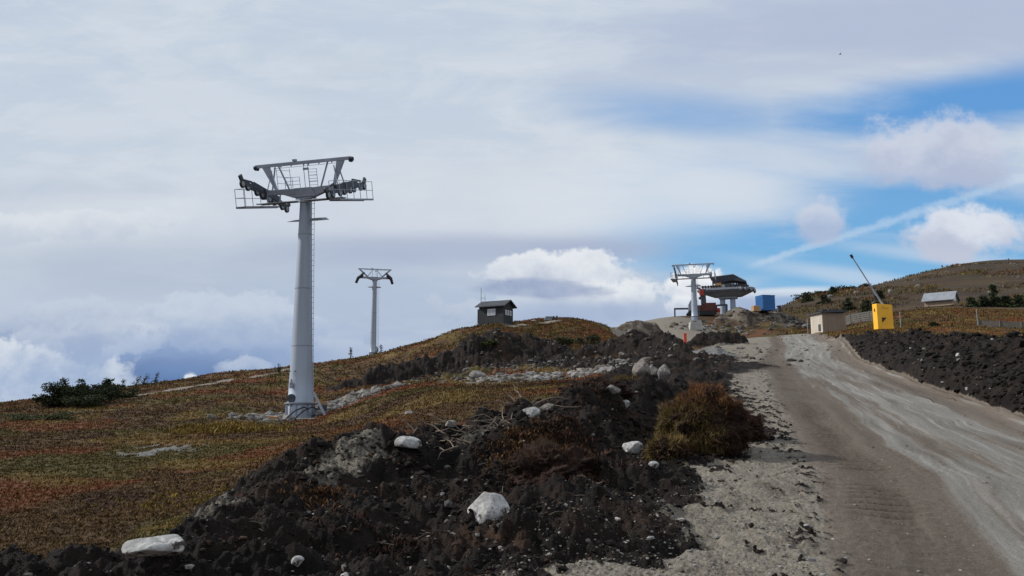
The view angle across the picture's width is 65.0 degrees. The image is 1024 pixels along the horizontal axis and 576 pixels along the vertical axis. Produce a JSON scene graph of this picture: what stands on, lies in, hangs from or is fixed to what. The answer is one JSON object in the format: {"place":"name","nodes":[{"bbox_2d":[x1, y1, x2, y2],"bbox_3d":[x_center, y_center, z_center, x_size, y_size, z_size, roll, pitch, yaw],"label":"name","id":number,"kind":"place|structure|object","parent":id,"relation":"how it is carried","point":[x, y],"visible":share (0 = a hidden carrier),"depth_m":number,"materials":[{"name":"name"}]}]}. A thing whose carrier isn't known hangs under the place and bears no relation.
{"place":"outdoors","nodes":[
{"label":"outdoors","id":0,"kind":"place"},
{"bbox_2d":[0,307,1023,575],"bbox_3d":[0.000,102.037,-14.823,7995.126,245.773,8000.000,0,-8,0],"label":"ground","id":1,"kind":"structure","parent":0,"point":[754,333],"depth_m":33.89,"materials":[{"name":"plant"}]},
{"bbox_2d":[1,411,78,420],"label":"juniper shrub","id":2,"kind":"object","parent":1,"relation":"on","point":[55,416],"visible":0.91,"depth_m":39.30,"materials":[{"name":"green plant"}]},
{"bbox_2d":[32,392,63,406],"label":"juniper shrub","id":3,"kind":"object","parent":1,"relation":"on","point":[36,399],"visible":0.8,"depth_m":49.29,"materials":[{"name":"green plant"}]},
{"bbox_2d":[46,377,68,406],"bbox_3d":[-28.357,6.606,50.487,1.873,2.060,1.918,0,-8,0],"label":"spruce tree","id":4,"kind":"object","parent":1,"relation":"on","point":[62,381],"visible":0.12,"depth_m":50.64,"materials":[{"name":"green plant"}]},
{"bbox_2d":[40,382,93,406],"bbox_3d":[-27.396,6.611,49.670,3.228,1.671,2.445,0,-8,0],"label":"juniper shrub","id":5,"kind":"object","parent":1,"relation":"on","point":[70,391],"visible":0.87,"depth_m":49.21,"materials":[{"name":"green plant"}]},
{"bbox_2d":[75,379,88,391],"bbox_3d":[-27.636,6.755,51.714,1.658,1.883,1.611,0,-8,0],"label":"spruce tree","id":6,"kind":"object","parent":1,"relation":"on","point":[80,380],"visible":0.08,"depth_m":51.66,"materials":[{"name":"green plant"}]},
{"bbox_2d":[59,393,109,408],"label":"juniper shrub","id":7,"kind":"object","parent":1,"relation":"on","point":[85,401],"visible":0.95,"depth_m":47.12,"materials":[{"name":"green plant"}]},
{"bbox_2d":[86,383,123,402],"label":"juniper shrub","id":8,"kind":"object","parent":1,"relation":"on","point":[103,389],"visible":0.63,"depth_m":50.30,"materials":[{"name":"green plant"}]},
{"bbox_2d":[99,377,117,401],"bbox_3d":[-26.721,6.795,52.435,2.184,1.980,2.160,0,-8,0],"label":"spruce tree","id":9,"kind":"object","parent":1,"relation":"on","point":[107,381],"visible":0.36,"depth_m":52.52,"materials":[{"name":"green plant"}]},
{"bbox_2d":[115,386,140,398],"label":"juniper shrub","id":10,"kind":"object","parent":1,"relation":"on","point":[128,394],"visible":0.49,"depth_m":54.38,"materials":[{"name":"green plant"}]},
{"bbox_2d":[132,376,141,386],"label":"spruce tree","id":11,"kind":"object","parent":1,"relation":"on","point":[137,381],"visible":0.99,"depth_m":66.48,"materials":[{"name":"green plant"}]},
{"bbox_2d":[139,375,148,386],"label":"spruce tree","id":12,"kind":"object","parent":1,"relation":"on","point":[144,382],"visible":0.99,"depth_m":67.55,"materials":[{"name":"green plant"}]},
{"bbox_2d":[77,486,233,512],"bbox_3d":[-5.125,3.354,13.903,4.752,0.855,2.766,0,-8,0],"label":"yellow shrub","id":13,"kind":"object","parent":1,"relation":"on","point":[171,496],"visible":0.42,"depth_m":13.65,"materials":[{"name":"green plant"}]},
{"bbox_2d":[151,372,160,383],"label":"spruce tree","id":14,"kind":"object","parent":1,"relation":"on","point":[155,380],"visible":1,"depth_m":69.55,"materials":[{"name":"green plant"}]},
{"bbox_2d":[160,420,292,436],"bbox_3d":[-11.307,5.675,32.618,5.307,0.588,4.837,5,-10,-31],"label":"yellow shrub","id":15,"kind":"object","parent":1,"relation":"on","point":[225,427],"visible":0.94,"depth_m":31.68,"materials":[{"name":"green plant"}]},
{"bbox_2d":[268,416,278,419],"bbox_3d":[-11.473,6.267,38.701,0.434,0.219,0.250,-2,-8,11],"label":"wooden block","id":16,"kind":"object","parent":1,"relation":"on","point":[273,417],"depth_m":38.60,"materials":[{"name":"brown wood"}]},
{"bbox_2d":[275,364,281,372],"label":"spruce tree","id":17,"kind":"object","parent":1,"relation":"on","point":[278,370],"visible":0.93,"depth_m":83.58,"materials":[{"name":"green plant"}]},
{"bbox_2d":[234,156,373,419],"bbox_3d":[-10.764,0.277,41.318,5.864,14.159,4.934,-3,-9,15],"label":"lift pylon","id":18,"kind":"object","parent":1,"relation":"on","point":[301,384],"visible":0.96,"depth_m":41.20,"materials":[{"name":"metal"}]},
{"bbox_2d":[285,406,308,420],"bbox_3d":[-10.587,6.279,39.121,0.144,1.027,1.729,-6,-10,34],"label":"drain hose","id":19,"kind":"object","parent":18,"relation":"hanging from","point":[294,411],"visible":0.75,"depth_m":39.18,"materials":[{"name":"black rubber"}]},
{"bbox_2d":[293,406,317,420],"bbox_3d":[-10.167,6.279,39.121,0.144,1.027,1.729,-6,-10,34],"label":"drain hose","id":20,"kind":"object","parent":18,"relation":"hanging from","point":[303,411],"visible":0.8,"depth_m":39.20,"materials":[{"name":"black rubber"}]},
{"bbox_2d":[206,381,409,423],"bbox_3d":[-9.883,6.009,42.450,4.545,2.439,12.542,-5,-10,31],"label":"rubble","id":21,"kind":"object","parent":1,"relation":"on","point":[352,396],"visible":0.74,"depth_m":42.05,"materials":[{"name":"stone"}]},
{"bbox_2d":[0,317,618,559],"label":"heath","id":22,"kind":"object","parent":1,"relation":"on","point":[106,485],"visible":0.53,"depth_m":26.50,"materials":[{"name":"brown plant"}]},
{"bbox_2d":[312,392,325,414],"bbox_3d":[-9.524,5.730,39.714,0.792,1.213,0.345,-2,-8,12],"label":"steel plank","id":23,"kind":"object","parent":1,"relation":"on","point":[319,404],"visible":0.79,"depth_m":39.63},
{"bbox_2d":[317,405,326,410],"bbox_3d":[-9.712,6.180,41.139,0.400,0.420,0.350,4,-9,-28],"label":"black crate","id":24,"kind":"object","parent":1,"relation":"on","point":[324,407],"visible":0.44,"depth_m":41.03,"materials":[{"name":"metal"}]},
{"bbox_2d":[355,268,393,354],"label":"lift pylon","id":25,"kind":"object","parent":1,"relation":"on","point":[375,288],"visible":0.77,"depth_m":115.69,"materials":[{"name":"metal"}]},
{"bbox_2d":[0,371,772,575],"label":"peat heap","id":26,"kind":"object","parent":1,"relation":"on","point":[434,550],"visible":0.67,"depth_m":7.66,"materials":[{"name":"soil"}]},
{"bbox_2d":[121,534,185,557],"bbox_3d":[-2.521,1.812,5.630,0.385,0.150,0.355,6,-10,-34],"label":"boulder","id":27,"kind":"object","parent":26,"relation":"on","point":[170,545],"visible":0.99,"depth_m":5.54,"materials":[{"name":"white stone"}]},
{"bbox_2d":[291,556,303,566],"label":"boulder","id":28,"kind":"object","parent":26,"relation":"on","point":[296,561],"visible":1,"depth_m":6.00,"materials":[{"name":"white stone"}]},
{"bbox_2d":[276,471,356,518],"bbox_3d":[-1.964,2.081,8.041,0.789,0.441,1.122,3,-9,-20],"label":"dead heather","id":29,"kind":"object","parent":26,"relation":"on","point":[328,488],"visible":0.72,"depth_m":8.05,"materials":[{"name":"brown plant"}]},
{"bbox_2d":[23,391,696,575],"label":"stone","id":30,"kind":"object","parent":26,"relation":"on","point":[448,503],"visible":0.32,"depth_m":7.27,"materials":[{"name":"stone"}]},
{"bbox_2d":[286,508,478,566],"bbox_3d":[-1.184,2.229,7.087,1.810,0.520,1.243,0,-8,0],"label":"dead heather","id":31,"kind":"object","parent":26,"relation":"on","point":[386,547],"visible":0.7,"depth_m":7.02,"materials":[{"name":"brown plant"}]},
{"bbox_2d":[1,374,780,575],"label":"peat clod","id":32,"kind":"object","parent":26,"relation":"on","point":[520,414],"visible":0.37,"depth_m":8.61,"materials":[{"name":"soil"}]},
{"bbox_2d":[129,388,659,575],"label":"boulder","id":33,"kind":"object","parent":26,"relation":"on","point":[471,524],"visible":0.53,"depth_m":7.09,"materials":[{"name":"stone"}]},
{"bbox_2d":[394,436,421,448],"bbox_3d":[-1.301,1.912,9.951,0.294,0.164,0.272,5,-10,-33],"label":"boulder","id":34,"kind":"object","parent":26,"relation":"on","point":[408,442],"visible":1,"depth_m":9.86,"materials":[{"name":"white stone"}]},
{"bbox_2d":[249,440,602,570],"bbox_3d":[-0.416,2.035,7.651,2.681,0.987,4.502,-5,-9,29],"label":"root tangle","id":35,"kind":"object","parent":26,"relation":"on","point":[438,515],"visible":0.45,"depth_m":7.36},
{"bbox_2d":[445,420,456,427],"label":"boulder","id":36,"kind":"object","parent":26,"relation":"on","point":[448,424],"visible":0.95,"depth_m":11.60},
{"bbox_2d":[390,386,579,457],"bbox_3d":[-0.427,1.971,12.133,1.994,1.097,4.451,-5,-9,28],"label":"root tangle","id":37,"kind":"object","parent":26,"relation":"on","point":[487,426],"visible":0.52,"depth_m":11.77,"materials":[{"name":"plant"}]},
{"bbox_2d":[467,492,509,525],"bbox_3d":[-0.219,2.021,7.244,0.268,0.366,0.370,8,-11,-44],"label":"boulder","id":38,"kind":"object","parent":26,"relation":"on","point":[484,506],"visible":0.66,"depth_m":7.15,"materials":[{"name":"white stone"}]},
{"bbox_2d":[482,417,577,467],"bbox_3d":[0.233,2.050,9.978,1.417,0.934,1.218,0,-8,0],"label":"dead heather","id":39,"kind":"object","parent":26,"relation":"on","point":[511,441],"visible":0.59,"depth_m":9.97,"materials":[{"name":"brown plant"}]},
{"bbox_2d":[523,407,540,417],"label":"boulder","id":40,"kind":"object","parent":26,"relation":"on","point":[532,412],"visible":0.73,"depth_m":12.10,"materials":[{"name":"white stone"}]},
{"bbox_2d":[539,403,553,409],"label":"boulder","id":41,"kind":"object","parent":26,"relation":"on","point":[546,405],"visible":0.45,"depth_m":14.43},
{"bbox_2d":[503,434,602,485],"bbox_3d":[0.444,2.088,9.459,1.274,0.779,1.308,-4,-9,25],"label":"turf block","id":42,"kind":"object","parent":26,"relation":"on","point":[540,461],"depth_m":9.18,"materials":[{"name":"brown plant"}]},
{"bbox_2d":[446,412,659,491],"bbox_3d":[0.558,2.013,9.787,2.999,1.005,2.787,0,-8,0],"label":"dead heather","id":43,"kind":"object","parent":26,"relation":"on","point":[586,437],"visible":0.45,"depth_m":9.97,"materials":[{"name":"brown plant"}]},
{"bbox_2d":[557,376,637,402],"bbox_3d":[1.662,1.984,15.376,1.616,0.724,1.264,0,-8,0],"label":"turf block","id":44,"kind":"object","parent":26,"relation":"on","point":[625,394],"depth_m":15.24,"materials":[{"name":"brown plant"}]},
{"bbox_2d":[550,381,654,442],"bbox_3d":[1.316,2.224,14.039,3.227,1.283,3.140,-3,-9,22],"label":"dead heather","id":45,"kind":"object","parent":26,"relation":"on","point":[599,401],"visible":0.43,"depth_m":14.28,"materials":[{"name":"brown plant"}]},
{"bbox_2d":[606,384,620,394],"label":"boulder","id":46,"kind":"object","parent":26,"relation":"on","point":[614,390],"visible":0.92,"depth_m":14.57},
{"bbox_2d":[611,370,639,380],"bbox_3d":[2.712,2.453,19.353,1.526,1.017,1.465,0,-8,0],"label":"turf block","id":47,"kind":"object","parent":26,"relation":"on","point":[623,378],"depth_m":19.21,"materials":[{"name":"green plant"}]},
{"bbox_2d":[623,400,629,407],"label":"boulder","id":48,"kind":"object","parent":26,"relation":"on","point":[627,403],"visible":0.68,"depth_m":14.83,"materials":[{"name":"white stone"}]},
{"bbox_2d":[622,441,643,453],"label":"boulder","id":49,"kind":"object","parent":26,"relation":"on","point":[634,447],"visible":0.84,"depth_m":11.97,"materials":[{"name":"white stone"}]},
{"bbox_2d":[648,461,658,467],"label":"boulder","id":50,"kind":"object","parent":26,"relation":"on","point":[653,464],"visible":1,"depth_m":9.23,"materials":[{"name":"white stone"}]},
{"bbox_2d":[485,371,825,575],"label":"gravel","id":51,"kind":"structure","parent":26,"relation":"on","point":[712,560],"depth_m":6.87,"materials":[{"name":"gravel"}]},
{"bbox_2d":[640,432,694,461],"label":"tussock","id":52,"kind":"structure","parent":26,"relation":"on","point":[663,447],"depth_m":11.15,"materials":[{"name":"yellow plant"}]},
{"bbox_2d":[652,379,754,456],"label":"grass tussock","id":53,"kind":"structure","parent":26,"relation":"on","point":[705,417],"depth_m":11.72,"materials":[{"name":"brown plant"}]},
{"bbox_2d":[742,406,767,440],"bbox_3d":[3.906,2.285,13.423,0.810,0.750,0.908,0,-8,0],"label":"turf block","id":54,"kind":"object","parent":26,"relation":"on","point":[757,424],"depth_m":13.12,"materials":[{"name":"brown plant"}]},
{"bbox_2d":[469,370,485,378],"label":"boulder","id":55,"kind":"object","parent":1,"relation":"on","point":[474,374],"visible":0.62,"depth_m":46.71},
{"bbox_2d":[475,300,516,325],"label":"cabin","id":56,"kind":"object","parent":1,"relation":"on","point":[494,312],"visible":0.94,"depth_m":88.69,"materials":[{"name":"grey paint"}]},
{"bbox_2d":[487,309,495,315],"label":"window","id":57,"kind":"structure","parent":56,"relation":"in","point":[490,312],"depth_m":88.51,"materials":[{"name":"glass"}]},
{"bbox_2d":[244,317,832,377],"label":"heath","id":58,"kind":"object","parent":1,"relation":"on","point":[559,325],"visible":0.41,"depth_m":84.19,"materials":[{"name":"brown plant"}]},
{"bbox_2d":[240,328,855,407],"bbox_3d":[4.098,4.947,53.225,43.898,6.430,30.186,-4,-9,23],"label":"loose stone","id":59,"kind":"object","parent":1,"relation":"on","point":[623,354],"visible":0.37,"depth_m":52.47,"materials":[{"name":"stone"}]},
{"bbox_2d":[544,316,551,320],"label":"metal box","id":60,"kind":"object","parent":1,"relation":"on","point":[547,318],"visible":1,"depth_m":93.68,"materials":[{"name":"metal"}]},
{"bbox_2d":[326,328,778,391],"bbox_3d":[3.222,3.472,45.859,32.238,5.800,43.868,0,-8,0],"label":"peat heap","id":61,"kind":"object","parent":1,"relation":"on","point":[679,362],"visible":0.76,"depth_m":57.25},
{"bbox_2d":[480,338,500,347],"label":"willow shrub","id":62,"kind":"object","parent":61,"relation":"on","point":[489,342],"visible":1,"depth_m":60.44,"materials":[{"name":"green plant"}]},
{"bbox_2d":[456,357,648,382],"bbox_3d":[2.118,4.633,44.435,7.931,1.508,12.076,8,-11,-42],"label":"rubble","id":63,"kind":"object","parent":61,"relation":"on","point":[530,376],"visible":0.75,"depth_m":43.26,"materials":[{"name":"stone"}]},
{"bbox_2d":[632,358,650,376],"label":"boulder","id":64,"kind":"object","parent":61,"relation":"on","point":[640,367],"visible":0.73,"depth_m":29.73,"materials":[{"name":"stone"}]},
{"bbox_2d":[649,365,657,375],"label":"boulder","id":65,"kind":"object","parent":61,"relation":"on","point":[654,371],"visible":0.76,"depth_m":30.12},
{"bbox_2d":[658,364,669,378],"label":"boulder","id":66,"kind":"object","parent":61,"relation":"on","point":[663,371],"visible":0.94,"depth_m":27.79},
{"bbox_2d":[683,333,686,343],"bbox_3d":[9.489,3.202,43.997,0.160,1.460,0.100,0,-8,0],"label":"orange post","id":67,"kind":"object","parent":61,"relation":"on","point":[685,336],"visible":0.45,"depth_m":44.02,"materials":[{"name":"paint"}]},
{"bbox_2d":[553,337,574,344],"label":"willow shrub","id":68,"kind":"object","parent":1,"relation":"on","point":[564,340],"visible":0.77,"depth_m":73.75,"materials":[{"name":"green plant"}]},
{"bbox_2d":[574,335,601,343],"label":"willow shrub","id":69,"kind":"object","parent":1,"relation":"on","point":[591,339],"visible":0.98,"depth_m":75.74,"materials":[{"name":"green plant"}]},
{"bbox_2d":[487,317,832,575],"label":"gravel shoulder","id":70,"kind":"object","parent":1,"relation":"on","point":[762,401],"visible":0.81,"depth_m":7.95},
{"bbox_2d":[480,404,847,575],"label":"peat clod","id":71,"kind":"object","parent":70,"relation":"on","point":[751,525],"visible":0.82,"depth_m":6.91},
{"bbox_2d":[670,263,715,321],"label":"lift pylon","id":72,"kind":"object","parent":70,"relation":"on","point":[693,277],"visible":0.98,"depth_m":137.08,"materials":[{"name":"metal"}]},
{"bbox_2d":[689,322,703,331],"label":"concrete block","id":73,"kind":"structure","parent":70,"relation":"on","point":[695,325],"depth_m":121.22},
{"bbox_2d":[692,346,737,355],"bbox_3d":[11.102,3.770,45.658,3.098,0.967,2.603,0,-8,0],"label":"gravel heap","id":74,"kind":"object","parent":70,"relation":"on","point":[713,350],"visible":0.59,"depth_m":45.19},
{"bbox_2d":[674,287,727,316],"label":"crane truck","id":75,"kind":"object","parent":1,"relation":"on","point":[707,309],"visible":0.81,"depth_m":149.01,"materials":[{"name":"red metal"}]},
{"bbox_2d":[615,307,805,333],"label":"spoil heap","id":76,"kind":"object","parent":1,"relation":"on","point":[644,327],"visible":0.75,"depth_m":139.21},
{"bbox_2d":[665,309,810,334],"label":"rubble","id":77,"kind":"object","parent":76,"relation":"on","point":[738,328],"visible":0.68,"depth_m":135.19,"materials":[{"name":"stone"}]},
{"bbox_2d":[751,305,760,311],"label":"wooden crate","id":78,"kind":"object","parent":76,"relation":"on","point":[754,308],"visible":1,"depth_m":139.90,"materials":[{"name":"brown wood"}]},
{"bbox_2d":[755,295,774,311],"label":"blue container","id":79,"kind":"object","parent":76,"relation":"on","point":[766,303],"visible":0.88,"depth_m":141.02,"materials":[{"name":"paint"}]},
{"bbox_2d":[696,274,755,313],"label":"lift station","id":80,"kind":"object","parent":1,"relation":"on","point":[732,287],"visible":0.81,"depth_m":151.73,"materials":[{"name":"metal"}]},
{"bbox_2d":[806,309,848,333],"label":"shed","id":81,"kind":"structure","parent":1,"relation":"on","point":[827,320],"depth_m":92.23,"materials":[{"name":"metal"}]},
{"bbox_2d":[850,254,893,330],"bbox_3d":[23.362,0.798,52.235,2.751,5.986,0.600,2,-9,-14],"label":"road barrier","id":82,"kind":"object","parent":1,"relation":"on","point":[882,317],"visible":0.91,"depth_m":52.10,"materials":[{"name":"metal"}]},
{"bbox_2d":[767,307,1023,336],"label":"heath","id":83,"kind":"object","parent":1,"relation":"on","point":[1012,314],"visible":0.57,"depth_m":89.22,"materials":[{"name":"brown plant"}]},
{"bbox_2d":[845,310,872,324],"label":"snow fence","id":84,"kind":"object","parent":83,"relation":"on","point":[863,316],"visible":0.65,"depth_m":104.38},
{"bbox_2d":[978,320,1023,327],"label":"snow fence","id":85,"kind":"object","parent":83,"relation":"on","point":[1000,324],"visible":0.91,"depth_m":71.33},
{"bbox_2d":[837,327,1023,413],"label":"peat bank","id":86,"kind":"structure","parent":1,"relation":"on","point":[935,371],"depth_m":26.23,"materials":[{"name":"soil"}]},
{"bbox_2d":[868,336,980,402],"bbox_3d":[13.845,2.361,25.308,3.940,2.518,10.988,-2,-9,15],"label":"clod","id":87,"kind":"object","parent":86,"relation":"on","point":[929,398],"visible":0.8,"depth_m":21.49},
{"bbox_2d":[835,327,1023,412],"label":"peat clod","id":88,"kind":"object","parent":86,"relation":"on","point":[1003,376],"visible":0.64,"depth_m":23.44,"materials":[{"name":"soil"}]},
{"bbox_2d":[863,333,1019,391],"bbox_3d":[19.258,2.897,36.865,4.935,5.081,43.502,-2,-9,17],"label":"stone","id":89,"kind":"object","parent":86,"relation":"on","point":[966,388],"visible":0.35,"depth_m":25.46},
{"bbox_2d":[927,321,940,325],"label":"juniper shrub","id":90,"kind":"object","parent":1,"relation":"on","point":[933,323],"visible":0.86,"depth_m":72.12,"materials":[{"name":"green plant"}]},
{"bbox_2d":[964,296,983,306],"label":"spruce tree","id":91,"kind":"object","parent":1,"relation":"on","point":[972,302],"visible":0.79,"depth_m":150.63,"materials":[{"name":"green plant"}]},
{"bbox_2d":[0,0,1023,401],"label":"sky","id":92,"kind":"structure","parent":0,"point":[560,158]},
{"bbox_2d":[759,333,1023,575],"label":"road","id":93,"kind":"structure","parent":0,"point":[849,425],"depth_m":11.12,"materials":[{"name":"gravel"}]},
{"bbox_2d":[795,367,1023,575],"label":"stone","id":94,"kind":"object","parent":93,"relation":"on","point":[845,552],"visible":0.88,"depth_m":7.93,"materials":[{"name":"stone"}]},
{"bbox_2d":[769,259,1023,323],"bbox_3d":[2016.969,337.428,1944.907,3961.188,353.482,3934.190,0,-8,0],"label":"hill","id":95,"kind":"structure","parent":0,"point":[965,282],"depth_m":250.85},
{"bbox_2d":[791,294,805,299],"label":"juniper shrub","id":96,"kind":"object","parent":95,"relation":"on","point":[800,296],"visible":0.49,"depth_m":301.45,"materials":[{"name":"green plant"}]},
{"bbox_2d":[801,295,814,302],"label":"spruce tree","id":97,"kind":"object","parent":95,"relation":"on","point":[807,298],"visible":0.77,"depth_m":241.18,"materials":[{"name":"green plant"}]},
{"bbox_2d":[801,291,819,295],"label":"juniper shrub","id":98,"kind":"object","parent":95,"relation":"on","point":[810,293],"visible":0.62,"depth_m":302.18,"materials":[{"name":"green plant"}]},
{"bbox_2d":[815,293,832,303],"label":"spruce tree","id":99,"kind":"object","parent":95,"relation":"on","point":[823,299],"visible":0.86,"depth_m":216.51,"materials":[{"name":"green plant"}]},
{"bbox_2d":[827,287,838,294],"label":"spruce tree","id":100,"kind":"object","parent":95,"relation":"on","point":[832,290],"visible":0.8,"depth_m":262.12,"materials":[{"name":"green plant"}]},
{"bbox_2d":[836,285,853,289],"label":"juniper shrub","id":101,"kind":"object","parent":95,"relation":"on","point":[843,287],"visible":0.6,"depth_m":302.33,"materials":[{"name":"green plant"}]},
{"bbox_2d":[839,297,857,310],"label":"spruce tree","id":102,"kind":"object","parent":95,"relation":"on","point":[847,305],"visible":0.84,"depth_m":185.84,"materials":[{"name":"green plant"}]},
{"bbox_2d":[858,299,871,312],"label":"spruce tree","id":103,"kind":"object","parent":95,"relation":"on","point":[866,304],"visible":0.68,"depth_m":175.81,"materials":[{"name":"green plant"}]},
{"bbox_2d":[871,289,892,305],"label":"spruce tree","id":104,"kind":"object","parent":95,"relation":"on","point":[880,292],"visible":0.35,"depth_m":186.28,"materials":[{"name":"green plant"}]},
{"bbox_2d":[775,258,1023,334],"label":"heath","id":105,"kind":"object","parent":95,"relation":"on","point":[850,290],"visible":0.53,"depth_m":241.65,"materials":[{"name":"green plant"}]},
{"bbox_2d":[921,291,960,306],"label":"house","id":106,"kind":"structure","parent":95,"relation":"on","point":[948,298],"depth_m":165.20,"materials":[{"name":"white paint"}]},
{"bbox_2d":[977,294,996,306],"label":"spruce tree","id":107,"kind":"object","parent":95,"relation":"on","point":[983,299],"visible":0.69,"depth_m":150.82,"materials":[{"name":"green plant"}]},
{"bbox_2d":[987,284,1002,306],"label":"spruce tree","id":108,"kind":"object","parent":95,"relation":"on","point":[994,297],"visible":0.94,"depth_m":151.18,"materials":[{"name":"green plant"}]},
{"bbox_2d":[999,295,1021,307],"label":"spruce tree","id":109,"kind":"object","parent":95,"relation":"on","point":[1007,299],"visible":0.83,"depth_m":150.57,"materials":[{"name":"green plant"}]},
{"bbox_2d":[1012,294,1023,306],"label":"spruce tree","id":110,"kind":"object","parent":95,"relation":"on","point":[1017,299],"visible":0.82,"depth_m":150.83,"materials":[{"name":"green plant"}]}
]}

